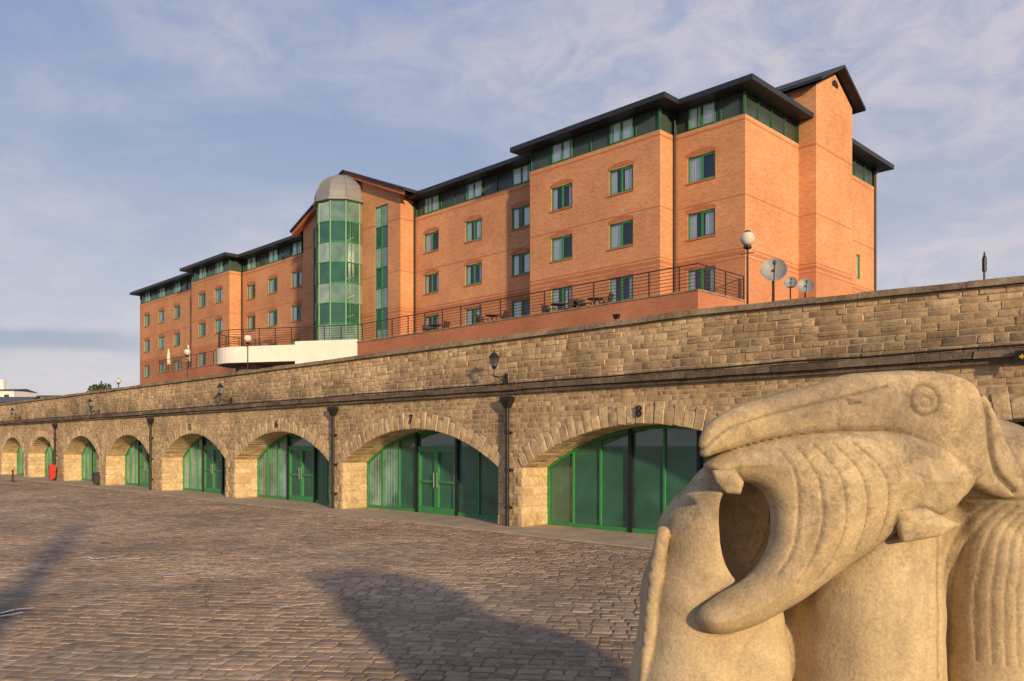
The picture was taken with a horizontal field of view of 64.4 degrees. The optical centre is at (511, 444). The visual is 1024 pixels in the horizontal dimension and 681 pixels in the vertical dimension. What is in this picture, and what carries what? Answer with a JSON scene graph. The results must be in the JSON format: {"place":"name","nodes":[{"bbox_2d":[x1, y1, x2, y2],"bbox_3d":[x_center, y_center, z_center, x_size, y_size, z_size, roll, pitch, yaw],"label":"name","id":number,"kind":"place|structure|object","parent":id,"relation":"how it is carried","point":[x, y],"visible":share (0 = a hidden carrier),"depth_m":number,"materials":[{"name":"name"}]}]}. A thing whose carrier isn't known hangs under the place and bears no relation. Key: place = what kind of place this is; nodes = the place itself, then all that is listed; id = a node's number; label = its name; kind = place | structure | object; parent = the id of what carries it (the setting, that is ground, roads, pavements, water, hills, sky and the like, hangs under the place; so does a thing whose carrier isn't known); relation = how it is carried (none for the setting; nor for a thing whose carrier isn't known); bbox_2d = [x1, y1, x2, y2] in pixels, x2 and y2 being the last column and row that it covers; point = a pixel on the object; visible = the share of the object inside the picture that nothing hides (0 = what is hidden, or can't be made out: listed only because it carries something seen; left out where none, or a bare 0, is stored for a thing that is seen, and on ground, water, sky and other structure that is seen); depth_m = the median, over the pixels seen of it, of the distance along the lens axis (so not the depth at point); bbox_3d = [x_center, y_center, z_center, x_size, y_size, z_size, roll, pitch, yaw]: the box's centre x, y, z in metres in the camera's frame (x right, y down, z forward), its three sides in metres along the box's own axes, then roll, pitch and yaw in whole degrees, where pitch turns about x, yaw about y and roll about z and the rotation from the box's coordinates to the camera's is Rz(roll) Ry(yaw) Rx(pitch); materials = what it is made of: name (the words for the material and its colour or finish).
{"place":"outdoors","nodes":[
{"label":"outdoors","id":0,"kind":"place"},
{"bbox_2d":[0,379,36,396],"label":"building","id":1,"kind":"structure","parent":0,"point":[4,392],"depth_m":172.66,"materials":[{"name":"paint"}]},
{"bbox_2d":[36,395,60,397],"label":"building","id":2,"kind":"structure","parent":0,"point":[42,396],"depth_m":183.55,"materials":[{"name":"stone"}]},
{"bbox_2d":[0,477,651,680],"bbox_3d":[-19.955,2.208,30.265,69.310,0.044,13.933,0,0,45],"label":"cobbled yard","id":3,"kind":"structure","parent":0,"point":[185,544],"depth_m":11.98,"materials":[{"name":"stone"}]},
{"bbox_2d":[0,607,34,612],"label":"painted marking","id":4,"kind":"object","parent":3,"relation":"on","point":[15,609],"visible":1,"depth_m":10.72,"materials":[{"name":"white paint"}]},
{"bbox_2d":[0,397,39,402],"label":"building","id":5,"kind":"structure","parent":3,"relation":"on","point":[7,399],"depth_m":122.68,"materials":[{"name":"stone"}]},
{"bbox_2d":[281,602,324,607],"bbox_3d":[-2.846,2.180,11.034,0.620,0.001,0.094,0,0,-30],"label":"painted marking","id":6,"kind":"object","parent":3,"relation":"on","point":[301,604],"visible":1,"depth_m":11.05,"materials":[{"name":"white paint"}]},
{"bbox_2d":[629,370,1023,680],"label":"carved sculpture","id":7,"kind":"object","parent":3,"relation":"on","point":[867,526],"visible":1,"depth_m":3.76,"materials":[{"name":"stone"}]},
{"bbox_2d":[0,474,654,549],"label":"pavement","id":8,"kind":"structure","parent":0,"point":[624,539],"depth_m":24.26,"materials":[{"name":"grey stone"}]},
{"bbox_2d":[48,465,56,480],"bbox_3d":[-27.573,1.713,48.723,0.336,0.950,0.418,0,0,45],"label":"wheeled bin","id":9,"kind":"object","parent":8,"relation":"on","point":[52,471],"visible":1,"depth_m":48.63,"materials":[{"name":"red plastic"}]},
{"bbox_2d":[92,472,99,484],"bbox_3d":[-22.165,1.838,43.313,0.280,0.700,0.349,0,0,45],"label":"wheeled bin","id":10,"kind":"object","parent":8,"relation":"on","point":[96,476],"visible":1,"depth_m":43.23,"materials":[{"name":"black plastic"}]},
{"bbox_2d":[0,275,1023,534],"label":"stone viaduct","id":11,"kind":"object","parent":8,"relation":"on","point":[610,421],"visible":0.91,"depth_m":21.72,"materials":[{"name":"stone"}]},
{"bbox_2d":[10,407,20,419],"bbox_3d":[-33.526,-2.085,54.863,0.210,0.830,0.585,0,0,45],"label":"wall lantern","id":12,"kind":"object","parent":11,"relation":"attached to","point":[19,417],"depth_m":54.73,"materials":[{"name":"black metal"}]},
{"bbox_2d":[52,423,56,477],"bbox_3d":[-27.814,0.458,49.402,0.360,3.460,0.230,0,0,45],"label":"downpipe","id":13,"kind":"object","parent":11,"relation":"attached to","point":[54,425],"visible":0.7,"depth_m":49.36,"materials":[{"name":"black metal"}]},
{"bbox_2d":[87,399,99,413],"bbox_3d":[-22.636,-2.085,43.973,0.210,0.830,0.585,0,0,45],"label":"wall lantern","id":14,"kind":"object","parent":11,"relation":"attached to","point":[90,400],"depth_m":43.84,"materials":[{"name":"black metal"}]},
{"bbox_2d":[146,418,153,489],"bbox_3d":[-17.314,0.458,38.901,0.360,3.460,0.230,0,0,45],"label":"downpipe","id":15,"kind":"object","parent":11,"relation":"attached to","point":[150,421],"visible":1,"depth_m":38.86,"materials":[{"name":"black metal"}]},
{"bbox_2d":[217,382,231,402],"bbox_3d":[-11.676,-2.085,33.013,0.210,0.830,0.585,0,0,45],"label":"wall lantern","id":16,"kind":"object","parent":11,"relation":"attached to","point":[221,387],"depth_m":32.88,"materials":[{"name":"black metal"}]},
{"bbox_2d":[327,407,337,508],"bbox_3d":[-6.106,0.458,27.694,0.360,3.460,0.230,0,0,45],"label":"downpipe","id":17,"kind":"object","parent":11,"relation":"attached to","point":[332,411],"visible":1,"depth_m":27.65,"materials":[{"name":"black metal"}]},
{"bbox_2d":[489,350,507,381],"bbox_3d":[-0.341,-2.085,21.678,0.210,0.830,0.585,0,0,45],"label":"wall lantern","id":18,"kind":"object","parent":11,"relation":"attached to","point":[494,357],"depth_m":21.56,"materials":[{"name":"black metal"}]},
{"bbox_2d":[499,396,514,525],"bbox_3d":[-0.131,0.458,21.719,0.360,3.460,0.230,0,0,45],"label":"downpipe","id":19,"kind":"object","parent":11,"relation":"attached to","point":[507,402],"visible":1,"depth_m":21.67,"materials":[{"name":"black metal"}]},
{"bbox_2d":[760,258,786,301],"bbox_3d":[5.777,-3.047,18.074,0.533,2.270,0.491,0,0,-41],"label":"satellite dish","id":20,"kind":"object","parent":11,"relation":"attached to","point":[773,270],"visible":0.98,"depth_m":18.22,"materials":[{"name":"grey metal"}]},
{"bbox_2d":[784,276,796,298],"bbox_3d":[6.287,-3.208,18.256,0.252,1.165,0.274,0,0,-19],"label":"satellite dish","id":21,"kind":"object","parent":11,"relation":"attached to","point":[790,282],"visible":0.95,"depth_m":18.34,"materials":[{"name":"grey paint"}]},
{"bbox_2d":[1014,350,1023,362],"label":"arrow sign","id":22,"kind":"object","parent":11,"relation":"attached to","point":[1018,356],"visible":1,"depth_m":13.18,"materials":[{"name":"black metal"}]},
{"bbox_2d":[130,65,893,384],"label":"brick hotel","id":23,"kind":"structure","parent":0,"point":[787,173],"depth_m":44.25,"materials":[{"name":"orange brick"}]},
{"bbox_2d":[144,312,149,327],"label":"window","id":24,"kind":"structure","parent":23,"relation":"in","point":[146,316],"depth_m":88.23,"materials":[{"name":"glass"}]},
{"bbox_2d":[144,337,149,352],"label":"window","id":25,"kind":"structure","parent":23,"relation":"in","point":[146,342],"depth_m":88.27,"materials":[{"name":"green glass"}]},
{"bbox_2d":[144,363,149,377],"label":"window","id":26,"kind":"structure","parent":23,"relation":"in","point":[146,367],"depth_m":88.27,"materials":[{"name":"glass"}]},
{"bbox_2d":[145,292,149,302],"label":"clerestory window","id":27,"kind":"structure","parent":23,"relation":"in","point":[147,294],"depth_m":87.79,"materials":[{"name":"grey glass"}]},
{"bbox_2d":[158,307,163,323],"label":"window","id":28,"kind":"structure","parent":23,"relation":"in","point":[161,313],"depth_m":85.45,"materials":[{"name":"glass"}]},
{"bbox_2d":[158,334,164,349],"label":"window","id":29,"kind":"structure","parent":23,"relation":"in","point":[161,339],"depth_m":85.37,"materials":[{"name":"green glass"}]},
{"bbox_2d":[159,287,164,297],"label":"clerestory window","id":30,"kind":"structure","parent":23,"relation":"in","point":[161,290],"depth_m":85.10,"materials":[{"name":"glass"}]},
{"bbox_2d":[173,303,179,319],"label":"window","id":31,"kind":"structure","parent":23,"relation":"in","point":[175,308],"depth_m":82.74,"materials":[{"name":"grey glass"}]},
{"bbox_2d":[173,330,179,346],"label":"window","id":32,"kind":"structure","parent":23,"relation":"in","point":[175,335],"depth_m":82.74,"materials":[{"name":"glass"}]},
{"bbox_2d":[174,358,179,369],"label":"window","id":33,"kind":"structure","parent":23,"relation":"in","point":[176,364],"depth_m":82.76,"materials":[{"name":"green glass"}]},
{"bbox_2d":[174,282,180,293],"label":"clerestory window","id":34,"kind":"structure","parent":23,"relation":"in","point":[178,285],"depth_m":82.30,"materials":[{"name":"glass"}]},
{"bbox_2d":[198,290,205,308],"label":"window","id":35,"kind":"structure","parent":23,"relation":"in","point":[202,297],"depth_m":75.89,"materials":[{"name":"glass"}]},
{"bbox_2d":[198,320,205,337],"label":"window","id":36,"kind":"structure","parent":23,"relation":"in","point":[202,327],"depth_m":75.89,"materials":[{"name":"glass"}]},
{"bbox_2d":[198,349,205,365],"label":"window","id":37,"kind":"structure","parent":23,"relation":"in","point":[203,363],"depth_m":75.87,"materials":[{"name":"glass"}]},
{"bbox_2d":[199,267,205,279],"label":"clerestory window","id":38,"kind":"structure","parent":23,"relation":"in","point":[201,271],"depth_m":75.45,"materials":[{"name":"grey glass"}]},
{"bbox_2d":[214,285,222,303],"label":"window","id":39,"kind":"structure","parent":23,"relation":"in","point":[219,291],"depth_m":73.32,"materials":[{"name":"grey glass"}]},
{"bbox_2d":[214,315,222,334],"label":"window","id":40,"kind":"structure","parent":23,"relation":"in","point":[219,322],"depth_m":73.41,"materials":[{"name":"glass"}]},
{"bbox_2d":[215,261,222,274],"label":"clerestory window","id":41,"kind":"structure","parent":23,"relation":"in","point":[219,264],"depth_m":73.07,"materials":[{"name":"glass"}]},
{"bbox_2d":[246,281,255,300],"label":"window","id":42,"kind":"structure","parent":23,"relation":"in","point":[251,288],"depth_m":71.64,"materials":[{"name":"glass"}]},
{"bbox_2d":[247,312,255,330],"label":"window","id":43,"kind":"structure","parent":23,"relation":"in","point":[251,319],"depth_m":71.64,"materials":[{"name":"glass"}]},
{"bbox_2d":[247,256,255,269],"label":"clerestory window","id":44,"kind":"structure","parent":23,"relation":"in","point":[253,259],"depth_m":71.24,"materials":[{"name":"clear glass"}]},
{"bbox_2d":[267,274,277,294],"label":"window","id":45,"kind":"structure","parent":23,"relation":"in","point":[272,282],"depth_m":69.02,"materials":[{"name":"grey glass"}]},
{"bbox_2d":[267,307,277,327],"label":"window","id":46,"kind":"structure","parent":23,"relation":"in","point":[273,314],"depth_m":69.02,"materials":[{"name":"glass"}]},
{"bbox_2d":[269,249,277,262],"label":"clerestory window","id":47,"kind":"structure","parent":23,"relation":"in","point":[273,256],"depth_m":68.58,"materials":[{"name":"glass"}]},
{"bbox_2d":[291,267,301,288],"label":"window","id":48,"kind":"structure","parent":23,"relation":"in","point":[296,276],"depth_m":66.18,"materials":[{"name":"glass"}]},
{"bbox_2d":[291,301,301,322],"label":"window","id":49,"kind":"structure","parent":23,"relation":"in","point":[296,310],"depth_m":66.24,"materials":[{"name":"glass"}]},
{"bbox_2d":[292,335,301,344],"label":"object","id":50,"kind":"structure","parent":23,"relation":"in","point":[293,343],"depth_m":66.02,"materials":[{"name":"brown paint"}]},
{"bbox_2d":[292,240,301,255],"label":"clerestory window","id":51,"kind":"structure","parent":23,"relation":"in","point":[294,245],"depth_m":65.87,"materials":[{"name":"glass"}]},
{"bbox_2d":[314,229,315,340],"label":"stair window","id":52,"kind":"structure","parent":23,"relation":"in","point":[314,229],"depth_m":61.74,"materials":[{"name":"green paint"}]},
{"bbox_2d":[375,204,387,338],"bbox_3d":[-8.888,-11.575,55.671,1.500,9.550,0.080,0,0,45],"label":"stair window","id":53,"kind":"structure","parent":23,"relation":"in","point":[381,212],"depth_m":55.75,"materials":[{"name":"green glass"}]},
{"bbox_2d":[423,227,438,254],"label":"window","id":54,"kind":"structure","parent":23,"relation":"in","point":[431,239],"depth_m":54.04,"materials":[{"name":"glass"}]},
{"bbox_2d":[423,269,438,295],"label":"window","id":55,"kind":"structure","parent":23,"relation":"in","point":[434,278],"depth_m":54.10,"materials":[{"name":"glass"}]},
{"bbox_2d":[423,311,438,329],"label":"window","id":56,"kind":"structure","parent":23,"relation":"in","point":[437,316],"depth_m":54.04,"materials":[{"name":"green glass"}]},
{"bbox_2d":[424,194,438,213],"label":"clerestory window","id":57,"kind":"structure","parent":23,"relation":"in","point":[436,197],"depth_m":53.71,"materials":[{"name":"glass"}]},
{"bbox_2d":[464,214,481,243],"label":"window","id":58,"kind":"structure","parent":23,"relation":"in","point":[473,229],"depth_m":50.95,"materials":[{"name":"glass"}]},
{"bbox_2d":[464,259,481,286],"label":"window","id":59,"kind":"structure","parent":23,"relation":"in","point":[473,272],"depth_m":51.19,"materials":[{"name":"grey glass"}]},
{"bbox_2d":[465,303,481,324],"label":"window","id":60,"kind":"structure","parent":23,"relation":"in","point":[472,310],"depth_m":51.19,"materials":[{"name":"grey glass"}]},
{"bbox_2d":[466,179,481,200],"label":"clerestory window","id":61,"kind":"structure","parent":23,"relation":"in","point":[473,190],"depth_m":50.79,"materials":[{"name":"glass"}]},
{"bbox_2d":[511,200,529,231],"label":"window","id":62,"kind":"structure","parent":23,"relation":"in","point":[521,215],"depth_m":48.15,"materials":[{"name":"glass"}]},
{"bbox_2d":[511,247,529,277],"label":"window","id":63,"kind":"structure","parent":23,"relation":"in","point":[520,262],"depth_m":48.15,"materials":[{"name":"glass"}]},
{"bbox_2d":[511,294,529,316],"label":"window","id":64,"kind":"structure","parent":23,"relation":"in","point":[518,303],"depth_m":48.22,"materials":[{"name":"grey glass"}]},
{"bbox_2d":[512,163,530,185],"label":"clerestory window","id":65,"kind":"structure","parent":23,"relation":"in","point":[516,172],"depth_m":47.98,"materials":[{"name":"glass"}]},
{"bbox_2d":[550,179,572,212],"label":"window","id":66,"kind":"structure","parent":23,"relation":"in","point":[561,197],"depth_m":44.35,"materials":[{"name":"glass"}]},
{"bbox_2d":[550,230,572,262],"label":"window","id":67,"kind":"structure","parent":23,"relation":"in","point":[561,246],"depth_m":44.30,"materials":[{"name":"glass"}]},
{"bbox_2d":[550,281,572,310],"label":"window","id":68,"kind":"structure","parent":23,"relation":"in","point":[562,283],"depth_m":44.35,"materials":[{"name":"grey glass"}]},
{"bbox_2d":[552,138,572,163],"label":"clerestory window","id":69,"kind":"structure","parent":23,"relation":"in","point":[556,148],"depth_m":44.00,"materials":[{"name":"glass"}]},
{"bbox_2d":[608,160,633,196],"bbox_3d":[5.683,-13.475,41.322,1.640,1.670,0.565,0,0,45],"label":"window","id":70,"kind":"structure","parent":23,"relation":"in","point":[621,180],"depth_m":41.27,"materials":[{"name":"glass"}]},
{"bbox_2d":[608,215,633,250],"bbox_3d":[5.683,-10.725,41.322,1.640,1.670,0.565,0,0,45],"label":"window","id":71,"kind":"structure","parent":23,"relation":"in","point":[621,234],"depth_m":41.43,"materials":[{"name":"clear glass"}]},
{"bbox_2d":[608,270,633,301],"bbox_3d":[5.683,-7.975,41.322,1.640,1.670,0.565,0,0,45],"label":"window","id":72,"kind":"structure","parent":23,"relation":"in","point":[622,272],"depth_m":41.49,"materials":[{"name":"grey glass"}]},
{"bbox_2d":[610,117,633,144],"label":"clerestory window","id":73,"kind":"structure","parent":23,"relation":"in","point":[628,124],"depth_m":41.14,"materials":[{"name":"clear glass"}]},
{"bbox_2d":[686,146,715,185],"bbox_3d":[9.304,-13.475,39.398,1.640,1.670,0.565,0,0,45],"label":"window","id":74,"kind":"structure","parent":23,"relation":"in","point":[701,168],"depth_m":39.48,"materials":[{"name":"glass"}]},
{"bbox_2d":[686,204,715,241],"bbox_3d":[9.304,-10.725,39.398,1.640,1.670,0.565,0,0,45],"label":"window","id":75,"kind":"structure","parent":23,"relation":"in","point":[701,225],"depth_m":39.36,"materials":[{"name":"glass"}]},
{"bbox_2d":[687,261,715,292],"bbox_3d":[9.304,-7.975,39.398,1.640,1.670,0.565,0,0,45],"label":"window","id":76,"kind":"structure","parent":23,"relation":"in","point":[710,263],"depth_m":39.52,"materials":[{"name":"grey glass"}]},
{"bbox_2d":[688,101,715,129],"bbox_3d":[9.174,-15.875,39.268,1.480,1.020,0.068,0,0,45],"label":"clerestory window","id":77,"kind":"structure","parent":23,"relation":"in","point":[708,110],"depth_m":39.24,"materials":[{"name":"glass"}]},
{"bbox_2d":[857,255,858,278],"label":"narrow window","id":78,"kind":"structure","parent":23,"relation":"in","point":[857,255],"depth_m":46.87,"materials":[{"name":"green paint"}]},
{"bbox_2d":[0,0,1023,394],"label":"sky","id":79,"kind":"structure","parent":0,"point":[142,142],"materials":[{"name":"blue"}]},
{"label":"upper ground","id":80,"kind":"structure","parent":0,"visible":0},
{"bbox_2d":[87,381,112,391],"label":"tree","id":81,"kind":"object","parent":80,"relation":"on","point":[101,386],"visible":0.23,"depth_m":94.35,"materials":[{"name":"green plant"}]},
{"bbox_2d":[184,348,190,377],"bbox_3d":[-18.456,-3.610,46.174,0.400,3.720,0.381,0,0,45],"label":"globe lamp","id":82,"kind":"object","parent":80,"relation":"on","point":[187,352],"visible":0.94,"depth_m":46.10,"materials":[{"name":"white metal"}]},
{"bbox_2d":[244,334,251,369],"bbox_3d":[-13.223,-3.660,40.659,0.400,3.720,0.381,0,0,45],"label":"globe lamp","id":83,"kind":"object","parent":80,"relation":"on","point":[247,338],"visible":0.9,"depth_m":40.58,"materials":[{"name":"white metal"}]},
{"bbox_2d":[157,289,744,381],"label":"terrace","id":84,"kind":"structure","parent":80,"relation":"on","point":[231,359],"depth_m":45.99,"materials":[{"name":"red brick"}]},
{"bbox_2d":[167,348,170,370],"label":"closed parasol","id":85,"kind":"object","parent":84,"relation":"on","point":[168,356],"visible":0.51,"depth_m":75.35,"materials":[{"name":"fabric"}]},
{"bbox_2d":[158,340,270,372],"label":"terrace railing","id":86,"kind":"object","parent":84,"relation":"on","point":[172,365],"visible":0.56,"depth_m":71.94,"materials":[{"name":"brown metal"}]},
{"bbox_2d":[218,324,358,347],"bbox_3d":[-15.881,-7.195,55.093,11.886,1.210,4.258,0,0,40],"label":"terrace railing","id":87,"kind":"object","parent":84,"relation":"on","point":[259,339],"visible":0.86,"depth_m":54.32,"materials":[{"name":"brown metal"}]},
{"bbox_2d":[422,325,433,330],"bbox_3d":[-5.221,-7.010,50.460,0.584,0.860,0.590,0,0,-27],"label":"terrace chair","id":88,"kind":"object","parent":84,"relation":"on","point":[428,327],"visible":0.34,"depth_m":50.65,"materials":[{"name":"wicker"}]},
{"bbox_2d":[437,321,449,328],"bbox_3d":[-4.142,-7.010,49.351,0.590,0.860,0.584,0,0,40],"label":"terrace chair","id":89,"kind":"object","parent":84,"relation":"on","point":[447,324],"visible":0.37,"depth_m":49.18,"materials":[{"name":"wood"}]},
{"bbox_2d":[475,314,487,322],"bbox_3d":[-1.747,-7.010,46.581,0.590,0.860,0.584,0,0,29],"label":"terrace chair","id":90,"kind":"object","parent":84,"relation":"on","point":[478,318],"visible":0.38,"depth_m":46.51,"materials":[{"name":"wicker"}]},
{"bbox_2d":[485,314,497,320],"bbox_3d":[-1.131,-6.950,46.103,0.800,0.740,0.800,0,0,45],"label":"terrace table","id":91,"kind":"object","parent":84,"relation":"on","point":[492,316],"visible":0.48,"depth_m":46.07,"materials":[{"name":"wicker"}]},
{"bbox_2d":[496,311,509,319],"bbox_3d":[-0.509,-7.010,45.631,0.590,0.860,0.584,0,0,37],"label":"terrace chair","id":92,"kind":"object","parent":84,"relation":"on","point":[504,315],"visible":0.39,"depth_m":45.45,"materials":[{"name":"wood"}]},
{"bbox_2d":[541,304,555,312],"bbox_3d":[1.913,-7.010,43.030,0.584,0.860,0.590,0,0,-34],"label":"terrace chair","id":93,"kind":"object","parent":84,"relation":"on","point":[547,308],"visible":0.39,"depth_m":43.09,"materials":[{"name":"wicker"}]},
{"bbox_2d":[359,263,743,340],"bbox_3d":[0.391,-7.175,45.111,25.356,1.210,3.901,0,0,45],"label":"terrace railing","id":94,"kind":"object","parent":84,"relation":"on","point":[568,299],"visible":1,"depth_m":39.97,"materials":[{"name":"brown metal"}]},
{"bbox_2d":[550,303,563,309],"bbox_3d":[2.404,-6.950,42.426,0.800,0.740,0.800,0,0,45],"label":"terrace table","id":95,"kind":"object","parent":84,"relation":"on","point":[554,304],"visible":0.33,"depth_m":42.33,"materials":[{"name":"wicker"}]},
{"bbox_2d":[562,299,576,309],"bbox_3d":[2.999,-7.010,41.926,0.584,0.860,0.590,0,0,-34],"label":"terrace chair","id":96,"kind":"object","parent":84,"relation":"on","point":[573,303],"visible":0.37,"depth_m":41.74,"materials":[{"name":"wicker"}]},
{"bbox_2d":[576,299,591,306],"bbox_3d":[3.645,-7.010,41.366,0.584,0.860,0.590,0,0,-29],"label":"terrace chair","id":97,"kind":"object","parent":84,"relation":"on","point":[579,302],"visible":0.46,"depth_m":41.50,"materials":[{"name":"wood"}]},
{"bbox_2d":[587,297,602,304],"bbox_3d":[4.172,-6.950,40.800,0.800,0.740,0.800,0,0,45],"label":"terrace table","id":98,"kind":"object","parent":84,"relation":"on","point":[591,299],"visible":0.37,"depth_m":40.77,"materials":[{"name":"wicker"}]},
{"bbox_2d":[598,293,613,303],"bbox_3d":[4.670,-7.010,40.205,0.590,0.860,0.584,0,0,31],"label":"terrace chair","id":99,"kind":"object","parent":84,"relation":"on","point":[610,297],"visible":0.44,"depth_m":40.05,"materials":[{"name":"wicker"}]},
{"bbox_2d":[612,314,620,320],"bbox_3d":[2.496,-3.010,19.424,0.160,0.190,0.120,0,0,45],"label":"floodlight","id":100,"kind":"object","parent":84,"relation":"attached to","point":[616,316],"visible":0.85,"depth_m":19.39,"materials":[{"name":"black metal"}]},
{"bbox_2d":[740,230,754,303],"bbox_3d":[6.293,-3.860,21.708,0.400,3.720,0.381,0,0,45],"label":"globe lamp","id":101,"kind":"object","parent":80,"relation":"on","point":[747,238],"visible":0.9,"depth_m":21.67,"materials":[{"name":"white glass"}]},
{"bbox_2d":[797,278,813,297],"bbox_3d":[6.462,-2.958,17.785,0.302,1.398,0.329,0,0,-19],"label":"satellite dish","id":102,"kind":"object","parent":80,"relation":"on","point":[805,285],"visible":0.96,"depth_m":17.88,"materials":[{"name":"grey paint"}]},
{"bbox_2d":[982,252,986,278],"bbox_3d":[8.839,-2.800,15.203,0.080,1.600,0.076,0,0,45],"label":"closed parasol","id":103,"kind":"object","parent":80,"relation":"on","point":[984,263],"visible":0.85,"depth_m":15.18,"materials":[{"name":"grey fabric"}]}
]}

